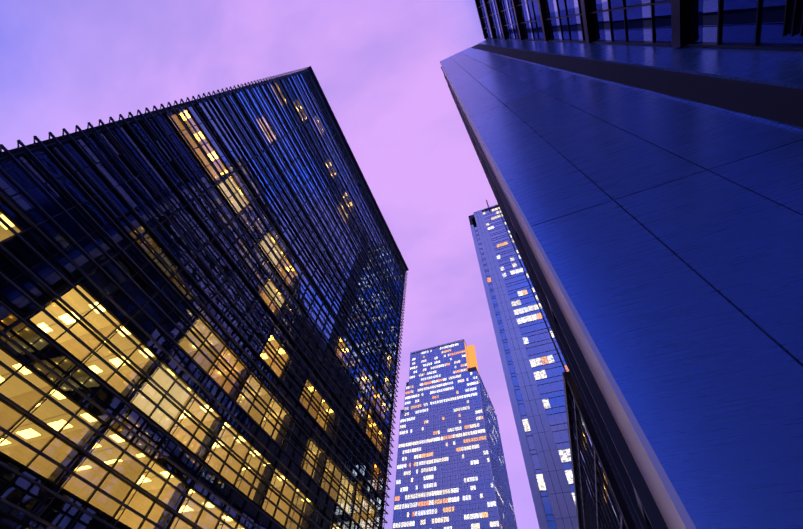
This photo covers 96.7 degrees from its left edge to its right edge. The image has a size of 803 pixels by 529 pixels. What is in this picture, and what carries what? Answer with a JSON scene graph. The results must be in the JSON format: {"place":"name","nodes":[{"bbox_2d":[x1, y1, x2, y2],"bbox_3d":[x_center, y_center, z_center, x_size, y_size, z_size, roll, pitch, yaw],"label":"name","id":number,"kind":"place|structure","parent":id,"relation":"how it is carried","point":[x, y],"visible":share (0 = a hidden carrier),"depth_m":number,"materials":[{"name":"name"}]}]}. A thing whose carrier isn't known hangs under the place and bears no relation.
{"place":"outdoors","nodes":[
{"label":"outdoors","id":0,"kind":"place"},
{"bbox_2d":[0,0,539,528],"label":"sky","id":1,"kind":"structure","parent":0,"point":[67,64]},
{"label":"terrain","id":2,"kind":"structure","parent":0,"visible":0},
{"bbox_2d":[0,66,408,528],"bbox_3d":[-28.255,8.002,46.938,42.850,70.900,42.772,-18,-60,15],"label":"office building","id":3,"kind":"structure","parent":2,"relation":"on","point":[202,302],"depth_m":24.45,"materials":[{"name":"black glass"}]},
{"bbox_2d":[392,339,517,528],"bbox_3d":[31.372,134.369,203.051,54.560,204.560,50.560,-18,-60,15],"label":"tower","id":4,"kind":"structure","parent":2,"relation":"on","point":[451,471],"depth_m":205.27,"materials":[{"name":"blue glass"}]},
{"bbox_2d":[468,200,577,528],"bbox_3d":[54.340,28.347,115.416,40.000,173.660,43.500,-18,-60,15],"label":"tower","id":5,"kind":"structure","parent":2,"relation":"on","point":[534,365],"depth_m":94.08,"materials":[{"name":"blue glass"}]},
{"bbox_2d":[440,0,802,528],"bbox_3d":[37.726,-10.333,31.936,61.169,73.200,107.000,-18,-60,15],"label":"clad building","id":6,"kind":"structure","parent":2,"relation":"on","point":[641,161],"depth_m":6.65,"materials":[{"name":"blue metal"}]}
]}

